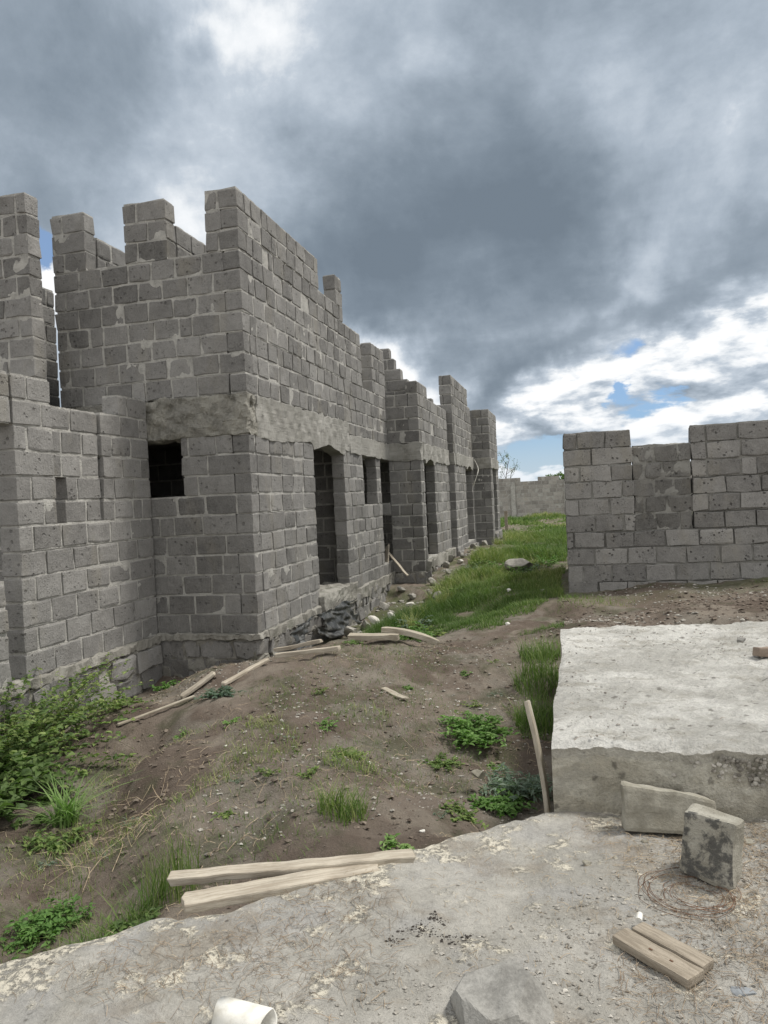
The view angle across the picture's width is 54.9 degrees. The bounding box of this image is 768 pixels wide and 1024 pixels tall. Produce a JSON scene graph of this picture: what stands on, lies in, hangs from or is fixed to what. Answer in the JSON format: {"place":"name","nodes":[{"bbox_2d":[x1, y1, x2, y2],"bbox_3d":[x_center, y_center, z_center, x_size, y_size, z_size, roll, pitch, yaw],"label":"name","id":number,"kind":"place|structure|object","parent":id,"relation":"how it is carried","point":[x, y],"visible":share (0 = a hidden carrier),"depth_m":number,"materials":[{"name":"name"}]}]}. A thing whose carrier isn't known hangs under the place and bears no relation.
{"place":"outdoors","nodes":[
{"label":"outdoors","id":0,"kind":"place"},
{"bbox_2d":[145,631,558,855],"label":"gravel","id":1,"kind":"structure","parent":0,"point":[282,805],"depth_m":5.70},
{"bbox_2d":[0,811,767,1023],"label":"concrete floor","id":2,"kind":"structure","parent":0,"point":[25,985],"depth_m":2.64,"materials":[{"name":"concrete"}]},
{"bbox_2d":[12,876,416,1023],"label":"dry straw","id":3,"kind":"object","parent":2,"relation":"on","point":[228,936],"visible":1,"depth_m":2.58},
{"bbox_2d":[211,996,277,1023],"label":"plastic pipe","id":4,"kind":"object","parent":2,"relation":"on","point":[229,1010],"visible":1,"depth_m":2.24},
{"bbox_2d":[181,864,380,913],"bbox_3d":[-0.414,1.556,3.082,0.833,0.044,0.105,-1,3,-19],"label":"plank","id":5,"kind":"object","parent":2,"relation":"on","point":[204,900],"visible":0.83,"depth_m":3.03,"materials":[{"name":"brown wood"}]},
{"bbox_2d":[167,849,414,886],"bbox_3d":[-0.384,1.535,3.198,1.077,0.043,0.087,-1,1,-10],"label":"plank","id":6,"kind":"object","parent":2,"relation":"on","point":[224,873],"visible":0.91,"depth_m":3.17,"materials":[{"name":"brown wood"}]},
{"bbox_2d":[43,824,767,1023],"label":"dry straw","id":7,"kind":"object","parent":2,"relation":"on","point":[490,937],"visible":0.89,"depth_m":2.73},
{"bbox_2d":[450,959,553,1023],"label":"boulder","id":8,"kind":"object","parent":2,"relation":"on","point":[511,991],"visible":0.95,"depth_m":2.24,"materials":[{"name":"stone"}]},
{"bbox_2d":[582,860,591,865],"bbox_3d":[0.867,1.496,3.150,0.041,0.026,0.031,-3,1,-31],"label":"pebble","id":9,"kind":"object","parent":2,"relation":"on","point":[586,862],"visible":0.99,"depth_m":3.14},
{"bbox_2d":[636,912,642,922],"bbox_3d":[0.918,1.457,2.659,0.022,0.026,0.035,-2,1,26],"label":"plastic plug","id":10,"kind":"object","parent":2,"relation":"on","point":[639,916],"visible":1,"depth_m":2.65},
{"bbox_2d":[550,816,767,970],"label":"dry straw","id":11,"kind":"object","parent":2,"relation":"on","point":[746,886],"visible":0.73,"depth_m":3.10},
{"bbox_2d":[612,922,713,988],"bbox_3d":[0.938,1.480,2.483,0.159,0.037,0.303,-3,1,-33],"label":"short board","id":12,"kind":"object","parent":2,"relation":"on","point":[674,959],"visible":1,"depth_m":2.46,"materials":[{"name":"brown wood"}]},
{"bbox_2d":[566,815,767,1023],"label":"dry straw","id":13,"kind":"object","parent":2,"relation":"on","point":[735,952],"visible":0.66,"depth_m":2.52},
{"bbox_2d":[620,781,715,833],"bbox_3d":[1.317,1.377,3.437,0.414,0.220,0.150,-3,-12,12],"label":"stone block","id":14,"kind":"object","parent":2,"relation":"on","point":[648,809],"depth_m":3.39,"materials":[{"name":"stone"}]},
{"bbox_2d":[638,867,751,920],"bbox_3d":[1.188,1.476,2.889,0.364,0.022,0.428,-2,1,45],"label":"wire coil","id":15,"kind":"object","parent":2,"relation":"on","point":[707,908],"visible":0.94,"depth_m":2.80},
{"bbox_2d":[679,803,743,890],"bbox_3d":[1.328,1.350,2.992,0.220,0.264,0.146,3,-3,41],"label":"stone block","id":16,"kind":"object","parent":2,"relation":"on","point":[712,844],"depth_m":2.94,"materials":[{"name":"stone"}]},
{"bbox_2d":[730,986,756,996],"bbox_3d":[1.114,1.497,2.307,0.074,0.030,0.055,-3,1,-12],"label":"slate chip","id":17,"kind":"object","parent":2,"relation":"on","point":[736,990],"visible":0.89,"depth_m":2.29,"materials":[{"name":"stone"}]},
{"bbox_2d":[0,516,767,963],"bbox_3d":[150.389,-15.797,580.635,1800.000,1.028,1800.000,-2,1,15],"label":"ground","id":18,"kind":"structure","parent":0,"point":[196,716],"depth_m":5.48,"materials":[{"name":"soil"}]},
{"bbox_2d":[0,736,87,829],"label":"broadleaf plant","id":19,"kind":"object","parent":18,"relation":"on","point":[11,795],"visible":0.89,"depth_m":5.33,"materials":[{"name":"green plant"}]},
{"bbox_2d":[0,893,95,959],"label":"weed","id":20,"kind":"object","parent":18,"relation":"on","point":[51,926],"visible":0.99,"depth_m":3.80,"materials":[{"name":"green plant"}]},
{"bbox_2d":[37,856,62,870],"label":"seedling","id":21,"kind":"object","parent":18,"relation":"on","point":[41,866],"visible":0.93,"depth_m":4.42,"materials":[{"name":"green plant"}]},
{"bbox_2d":[16,819,100,855],"bbox_3d":[-2.049,2.066,4.678,0.502,0.124,0.392,-3,1,-34],"label":"weed","id":22,"kind":"object","parent":18,"relation":"on","point":[51,844],"visible":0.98,"depth_m":4.66,"materials":[{"name":"green plant"}]},
{"bbox_2d":[0,763,141,831],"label":"spiky grass","id":23,"kind":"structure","parent":18,"relation":"on","point":[68,816],"depth_m":4.98,"materials":[{"name":"green plant"}]},
{"bbox_2d":[0,652,151,756],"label":"leafy bush","id":24,"kind":"object","parent":18,"relation":"on","point":[92,677],"visible":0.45,"depth_m":6.79,"materials":[{"name":"green plant"}]},
{"bbox_2d":[0,662,152,806],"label":"leafy bush","id":25,"kind":"object","parent":18,"relation":"on","point":[23,732],"visible":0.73,"depth_m":6.05,"materials":[{"name":"green plant"}]},
{"bbox_2d":[0,192,162,740],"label":"unfinished house","id":26,"kind":"structure","parent":18,"relation":"on","point":[77,585],"depth_m":8.16,"materials":[{"name":"concrete"}]},
{"bbox_2d":[35,746,177,892],"bbox_3d":[-1.802,1.941,5.040,0.859,0.330,1.875,-3,1,-10],"label":"dry straw","id":27,"kind":"object","parent":18,"relation":"on","point":[136,825],"visible":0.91,"depth_m":4.56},
{"bbox_2d":[40,864,179,944],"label":"tall grass","id":28,"kind":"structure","parent":18,"relation":"on","point":[132,913],"depth_m":3.52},
{"bbox_2d":[78,693,152,712],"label":"creeping weed","id":29,"kind":"object","parent":18,"relation":"on","point":[124,698],"visible":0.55,"depth_m":7.21,"materials":[{"name":"green plant"}]},
{"bbox_2d":[102,905,161,937],"bbox_3d":[-1.126,1.938,3.320,0.422,0.186,0.514,-2,1,15],"label":"weed","id":30,"kind":"object","parent":18,"relation":"on","point":[143,919],"visible":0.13,"depth_m":3.42,"materials":[{"name":"green plant"}]},
{"bbox_2d":[0,714,301,962],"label":"sparse grass","id":31,"kind":"structure","parent":18,"relation":"on","point":[205,779],"depth_m":4.69,"materials":[{"name":"plant"}]},
{"bbox_2d":[117,695,195,725],"bbox_3d":[-2.100,1.836,6.854,0.766,0.024,0.043,-13,8,-39],"label":"plank","id":32,"kind":"object","parent":18,"relation":"on","point":[155,710],"visible":0.95,"depth_m":6.83,"materials":[{"name":"grey wood"}]},
{"bbox_2d":[112,809,212,911],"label":"tall grass","id":33,"kind":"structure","parent":18,"relation":"on","point":[174,868],"depth_m":3.65,"materials":[{"name":"plant"}]},
{"bbox_2d":[149,679,184,691],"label":"creeping weed","id":34,"kind":"object","parent":18,"relation":"on","point":[167,685],"visible":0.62,"depth_m":8.07,"materials":[{"name":"green plant"}]},
{"bbox_2d":[174,726,189,738],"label":"seedling","id":35,"kind":"object","parent":18,"relation":"on","point":[182,733],"visible":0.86,"depth_m":6.02,"materials":[{"name":"green plant"}]},
{"bbox_2d":[180,671,215,698],"bbox_3d":[-1.837,1.709,7.303,0.403,0.037,0.132,-35,12,-18],"label":"plank","id":36,"kind":"object","parent":18,"relation":"on","point":[197,685],"visible":0.98,"depth_m":7.27,"materials":[{"name":"brown wood"}]},
{"bbox_2d":[193,685,246,699],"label":"weed","id":37,"kind":"object","parent":18,"relation":"on","point":[222,691],"visible":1,"depth_m":6.71,"materials":[{"name":"green plant"}]},
{"bbox_2d":[209,809,233,821],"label":"seedling","id":38,"kind":"object","parent":18,"relation":"on","point":[227,815],"visible":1,"depth_m":4.36,"materials":[{"name":"green plant"}]},
{"bbox_2d":[50,186,395,677],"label":"unfinished house","id":39,"kind":"structure","parent":18,"relation":"on","point":[240,360],"depth_m":9.45,"materials":[{"name":"concrete"}]},
{"bbox_2d":[290,598,360,649],"bbox_3d":[-0.773,1.699,11.039,0.191,0.496,3.024,-2,1,15],"label":"polythene sheet","id":40,"kind":"object","parent":39,"relation":"hanging from","point":[337,618],"visible":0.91,"depth_m":11.13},
{"bbox_2d":[385,544,389,562],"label":"plank","id":41,"kind":"object","parent":39,"relation":"on","point":[387,553],"visible":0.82,"depth_m":15.60,"materials":[{"name":"brown wood"}]},
{"bbox_2d":[385,549,408,575],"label":"plank","id":42,"kind":"object","parent":39,"relation":"on","point":[397,563],"visible":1,"depth_m":15.26,"materials":[{"name":"brown wood"}]},
{"bbox_2d":[222,716,239,727],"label":"seedling","id":43,"kind":"object","parent":18,"relation":"on","point":[227,722],"visible":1,"depth_m":5.89,"materials":[{"name":"green plant"}]},
{"bbox_2d":[221,658,269,685],"bbox_3d":[-1.383,1.598,7.409,0.066,0.034,0.709,-2,9,30],"label":"plank","id":44,"kind":"object","parent":18,"relation":"on","point":[243,672],"visible":0.98,"depth_m":7.37,"materials":[{"name":"brown wood"}]},
{"bbox_2d":[237,712,281,727],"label":"grass tuft","id":45,"kind":"object","parent":18,"relation":"on","point":[263,721],"visible":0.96,"depth_m":5.66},
{"bbox_2d":[0,641,532,959],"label":"sparse grass","id":46,"kind":"structure","parent":18,"relation":"on","point":[100,863],"depth_m":4.93,"materials":[{"name":"plant"}]},
{"bbox_2d":[254,764,281,776],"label":"seedling","id":47,"kind":"object","parent":18,"relation":"on","point":[269,771],"visible":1,"depth_m":4.70,"materials":[{"name":"green plant"}]},
{"bbox_2d":[0,638,556,918],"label":"dry straw","id":48,"kind":"object","parent":18,"relation":"on","point":[277,776],"visible":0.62,"depth_m":4.92,"materials":[{"name":"plant"}]},
{"bbox_2d":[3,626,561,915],"bbox_3d":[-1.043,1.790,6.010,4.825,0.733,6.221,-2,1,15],"label":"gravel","id":49,"kind":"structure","parent":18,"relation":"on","point":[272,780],"depth_m":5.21,"materials":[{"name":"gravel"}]},
{"bbox_2d":[273,639,322,651],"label":"plank","id":50,"kind":"object","parent":18,"relation":"on","point":[290,647],"visible":1,"depth_m":8.00,"materials":[{"name":"brown wood"}]},
{"bbox_2d":[274,645,340,657],"bbox_3d":[-0.786,1.431,7.556,0.709,0.054,0.074,-9,0,10],"label":"plank","id":51,"kind":"object","parent":18,"relation":"on","point":[307,651],"visible":1,"depth_m":7.52,"materials":[{"name":"brown wood"}]},
{"bbox_2d":[295,765,319,778],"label":"seedling","id":52,"kind":"object","parent":18,"relation":"on","point":[310,772],"visible":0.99,"depth_m":4.65,"materials":[{"name":"green plant"}]},
{"bbox_2d":[310,687,328,694],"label":"seedling","id":53,"kind":"object","parent":18,"relation":"on","point":[317,691],"visible":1,"depth_m":6.56,"materials":[{"name":"green plant"}]},
{"bbox_2d":[315,717,338,731],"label":"seedling","id":54,"kind":"object","parent":18,"relation":"on","point":[326,722],"visible":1,"depth_m":5.59,"materials":[{"name":"green plant"}]},
{"bbox_2d":[305,766,388,825],"bbox_3d":[-0.200,1.578,4.115,0.619,0.284,0.513,-3,1,-8],"label":"grass tuft","id":55,"kind":"object","parent":18,"relation":"on","point":[351,807],"visible":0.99,"depth_m":4.07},
{"bbox_2d":[327,745,372,761],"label":"weed","id":56,"kind":"object","parent":18,"relation":"on","point":[352,753],"visible":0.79,"depth_m":5.02,"materials":[{"name":"green plant"}]},
{"bbox_2d":[320,741,380,774],"bbox_3d":[-0.214,1.637,4.871,0.531,0.216,0.611,-3,1,-25],"label":"grass tuft","id":57,"kind":"object","parent":18,"relation":"on","point":[343,758],"visible":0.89,"depth_m":4.83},
{"bbox_2d":[344,626,356,637],"bbox_3d":[-0.512,1.827,11.135,0.210,0.235,0.269,-2,1,15],"label":"rubble stone","id":58,"kind":"object","parent":18,"relation":"on","point":[348,630],"visible":0.7,"depth_m":11.06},
{"bbox_2d":[329,700,393,729],"bbox_3d":[-0.175,1.603,5.916,0.592,0.189,0.581,-2,1,15],"label":"grass tuft","id":59,"kind":"object","parent":18,"relation":"on","point":[366,713],"visible":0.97,"depth_m":5.89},
{"bbox_2d":[360,620,369,628],"bbox_3d":[-0.315,1.837,12.023,0.179,0.187,0.169,-2,1,15],"label":"rubble stone","id":60,"kind":"object","parent":18,"relation":"on","point":[364,622],"visible":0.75,"depth_m":11.97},
{"bbox_2d":[347,633,399,640],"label":"plank","id":61,"kind":"object","parent":18,"relation":"on","point":[371,636],"visible":0.98,"depth_m":8.34,"materials":[{"name":"grey wood"}]},
{"bbox_2d":[368,615,379,623],"bbox_3d":[-0.168,1.863,12.720,0.188,0.184,0.178,-2,1,15],"label":"rubble stone","id":62,"kind":"object","parent":18,"relation":"on","point":[371,618],"visible":0.72,"depth_m":12.65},
{"bbox_2d":[379,602,389,609],"bbox_3d":[0.018,1.767,13.900,0.204,0.174,0.161,-3,1,-23],"label":"rubble stone","id":63,"kind":"object","parent":18,"relation":"on","point":[384,606],"visible":1,"depth_m":13.86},
{"bbox_2d":[381,687,408,699],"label":"plank","id":64,"kind":"object","parent":18,"relation":"on","point":[394,693],"visible":0.94,"depth_m":6.47,"materials":[{"name":"grey wood"}]},
{"bbox_2d":[379,833,414,850],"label":"weed","id":65,"kind":"object","parent":18,"relation":"on","point":[393,843],"visible":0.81,"depth_m":3.66,"materials":[{"name":"green plant"}]},
{"bbox_2d":[362,348,455,583],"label":"unfinished house","id":66,"kind":"structure","parent":18,"relation":"on","point":[415,488],"depth_m":15.79,"materials":[{"name":"concrete"}]},
{"bbox_2d":[392,621,426,639],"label":"lane weed","id":67,"kind":"object","parent":18,"relation":"on","point":[415,626],"visible":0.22,"depth_m":10.28,"materials":[{"name":"green plant"}]},
{"bbox_2d":[381,627,439,644],"bbox_3d":[0.298,1.387,8.347,0.709,0.095,0.131,10,0,23],"label":"plank","id":68,"kind":"object","parent":18,"relation":"on","point":[416,635],"visible":0.97,"depth_m":8.30,"materials":[{"name":"grey wood"}]},
{"bbox_2d":[397,610,423,629],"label":"dry tuft","id":69,"kind":"object","parent":18,"relation":"on","point":[411,624],"visible":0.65,"depth_m":10.60,"materials":[{"name":"green plant"}]},
{"bbox_2d":[395,615,433,629],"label":"lane weed","id":70,"kind":"object","parent":18,"relation":"on","point":[420,621],"visible":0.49,"depth_m":10.70,"materials":[{"name":"green plant"}]},
{"bbox_2d":[400,628,433,641],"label":"weed","id":71,"kind":"object","parent":18,"relation":"on","point":[425,632],"visible":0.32,"depth_m":8.90,"materials":[{"name":"green plant"}]},
{"bbox_2d":[402,625,446,639],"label":"lane weed","id":72,"kind":"object","parent":18,"relation":"on","point":[438,632],"visible":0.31,"depth_m":9.74,"materials":[{"name":"green plant"}]},
{"bbox_2d":[424,587,452,603],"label":"dry tuft","id":73,"kind":"object","parent":18,"relation":"on","point":[445,595],"visible":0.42,"depth_m":12.44,"materials":[{"name":"green plant"}]},
{"bbox_2d":[417,752,464,771],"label":"weed","id":74,"kind":"object","parent":18,"relation":"on","point":[447,763],"visible":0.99,"depth_m":5.30,"materials":[{"name":"green plant"}]},
{"bbox_2d":[437,586,463,599],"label":"lane weed","id":75,"kind":"object","parent":18,"relation":"on","point":[459,589],"visible":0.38,"depth_m":12.65,"materials":[{"name":"green plant"}]},
{"bbox_2d":[437,375,478,556],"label":"unfinished house","id":76,"kind":"structure","parent":18,"relation":"on","point":[453,396],"depth_m":19.90,"materials":[{"name":"concrete"}]},
{"bbox_2d":[354,510,567,642],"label":"grass","id":77,"kind":"structure","parent":18,"relation":"on","point":[472,582],"depth_m":12.55,"materials":[{"name":"plant"}]},
{"bbox_2d":[439,799,488,829],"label":"weed","id":78,"kind":"object","parent":18,"relation":"on","point":[466,815],"visible":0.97,"depth_m":4.35,"materials":[{"name":"green plant"}]},
{"bbox_2d":[460,699,486,707],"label":"seedling","id":79,"kind":"object","parent":18,"relation":"on","point":[473,705],"visible":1,"depth_m":6.41,"materials":[{"name":"green plant"}]},
{"bbox_2d":[436,710,519,753],"bbox_3d":[0.721,1.701,5.804,0.666,0.216,0.685,-2,1,15],"label":"feathery weed","id":80,"kind":"object","parent":18,"relation":"on","point":[486,731],"visible":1,"depth_m":5.75,"materials":[{"name":"green plant"}]},
{"bbox_2d":[467,558,488,566],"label":"lane weed","id":81,"kind":"object","parent":18,"relation":"on","point":[478,562],"visible":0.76,"depth_m":16.69,"materials":[{"name":"green plant"}]},
{"bbox_2d":[471,769,485,779],"bbox_3d":[0.628,1.746,4.917,0.102,0.077,0.064,-4,1,-44],"label":"stone","id":82,"kind":"object","parent":18,"relation":"on","point":[478,774],"visible":1,"depth_m":4.89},
{"bbox_2d":[470,409,502,545],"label":"unfinished house","id":83,"kind":"structure","parent":18,"relation":"on","point":[486,484],"depth_m":22.63,"materials":[{"name":"concrete"}]},
{"bbox_2d":[487,762,504,771],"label":"seedling","id":84,"kind":"object","parent":18,"relation":"on","point":[494,767],"visible":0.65,"depth_m":5.39,"materials":[{"name":"green plant"}]},
{"bbox_2d":[465,788,537,818],"bbox_3d":[0.777,1.872,4.712,0.518,0.112,0.374,-3,1,-17],"label":"weed","id":85,"kind":"object","parent":18,"relation":"on","point":[501,804],"visible":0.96,"depth_m":4.71,"materials":[{"name":"green plant"}]},
{"bbox_2d":[504,511,507,529],"bbox_3d":[4.949,0.408,29.936,0.154,0.895,0.125,-2,1,15],"label":"wooden post","id":86,"kind":"object","parent":18,"relation":"on","point":[506,519],"visible":0.83,"depth_m":29.89,"materials":[{"name":"brown wood"}]},
{"bbox_2d":[498,451,518,478],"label":"young tree","id":87,"kind":"object","parent":18,"relation":"on","point":[505,464],"visible":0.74,"depth_m":57.52,"materials":[{"name":"grey plant"}]},
{"bbox_2d":[478,762,552,801],"bbox_3d":[0.906,1.841,4.991,0.610,0.202,0.565,-3,1,-4],"label":"spiky thistle","id":88,"kind":"object","parent":18,"relation":"on","point":[528,787],"visible":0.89,"depth_m":4.95,"materials":[{"name":"green plant"}]},
{"bbox_2d":[504,558,532,572],"bbox_3d":[2.802,1.127,15.399,0.585,0.331,0.442,-2,1,15],"label":"mound stone","id":89,"kind":"object","parent":18,"relation":"on","point":[513,563],"visible":0.79,"depth_m":15.29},
{"bbox_2d":[507,565,539,573],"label":"lane weed","id":90,"kind":"object","parent":18,"relation":"on","point":[514,570],"visible":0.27,"depth_m":14.60,"materials":[{"name":"green plant"}]},
{"bbox_2d":[507,687,554,733],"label":"tall grass","id":91,"kind":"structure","parent":18,"relation":"on","point":[541,716],"depth_m":6.17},
{"bbox_2d":[506,645,560,701],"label":"tall grass","id":92,"kind":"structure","parent":18,"relation":"on","point":[536,677],"depth_m":6.79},
{"bbox_2d":[522,562,544,571],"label":"lane weed","id":93,"kind":"object","parent":18,"relation":"on","point":[531,567],"visible":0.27,"depth_m":15.27,"materials":[{"name":"green plant"}]},
{"bbox_2d":[501,619,566,740],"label":"grass","id":94,"kind":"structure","parent":18,"relation":"on","point":[536,630],"depth_m":6.25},
{"bbox_2d":[513,631,560,662],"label":"tall grass","id":95,"kind":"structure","parent":18,"relation":"on","point":[536,651],"depth_m":7.35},
{"bbox_2d":[524,700,550,812],"bbox_3d":[0.834,1.401,3.942,0.054,0.781,0.081,-12,-19,21],"label":"plank","id":96,"kind":"object","parent":18,"relation":"on","point":[539,755],"visible":0.74,"depth_m":3.95,"materials":[{"name":"grey wood"}]},
{"bbox_2d":[533,553,559,566],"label":"lane weed","id":97,"kind":"object","parent":18,"relation":"on","point":[549,562],"visible":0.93,"depth_m":15.95,"materials":[{"name":"green plant"}]},
{"bbox_2d":[545,471,563,479],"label":"dark tree","id":98,"kind":"object","parent":18,"relation":"on","point":[561,474],"visible":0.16,"depth_m":59.89,"materials":[{"name":"green plant"}]},
{"bbox_2d":[498,475,692,517],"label":"boundary wall","id":99,"kind":"structure","parent":18,"relation":"on","point":[517,497],"depth_m":43.20,"materials":[{"name":"concrete"}]},
{"bbox_2d":[550,580,767,668],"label":"gravel","id":100,"kind":"structure","parent":18,"relation":"on","point":[683,608],"depth_m":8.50,"materials":[{"name":"gravel"}]},
{"bbox_2d":[551,621,767,820],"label":"concrete slab","id":101,"kind":"structure","parent":18,"relation":"on","point":[694,692],"depth_m":4.04,"materials":[{"name":"concrete"}]},
{"bbox_2d":[566,628,767,740],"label":"dry straw","id":102,"kind":"object","parent":101,"relation":"on","point":[649,656],"visible":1,"depth_m":5.84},
{"bbox_2d":[737,637,745,642],"bbox_3d":[2.831,1.017,5.859,0.069,0.049,0.052,-2,1,15],"label":"stone","id":103,"kind":"object","parent":101,"relation":"on","point":[741,639],"visible":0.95,"depth_m":5.85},
{"bbox_2d":[752,647,767,656],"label":"brick piece","id":104,"kind":"object","parent":101,"relation":"on","point":[760,651],"visible":1,"depth_m":5.26,"materials":[{"name":"brown stone"}]},
{"bbox_2d":[556,579,767,613],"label":"sparse grass","id":105,"kind":"structure","parent":18,"relation":"on","point":[575,598],"depth_m":9.96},
{"bbox_2d":[562,420,767,592],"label":"block wall","id":106,"kind":"structure","parent":18,"relation":"on","point":[665,534],"depth_m":10.73,"materials":[{"name":"concrete"}]},
{"bbox_2d":[0,0,767,481],"label":"sky","id":107,"kind":"structure","parent":0,"point":[557,210],"materials":[{"name":"grey"}]},
{"bbox_2d":[15,819,767,1023],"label":"gravel","id":108,"kind":"structure","parent":0,"point":[422,983],"depth_m":2.52,"materials":[{"name":"gravel"}]},
{"bbox_2d":[343,540,501,635],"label":"gravel","id":109,"kind":"structure","parent":0,"point":[465,554],"depth_m":14.63,"materials":[{"name":"gravel"}]},
{"bbox_2d":[385,911,471,945],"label":"gravel","id":110,"kind":"structure","parent":0,"point":[443,924],"depth_m":2.70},
{"bbox_2d":[564,629,767,739],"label":"gravel","id":111,"kind":"structure","parent":0,"point":[626,698],"depth_m":5.08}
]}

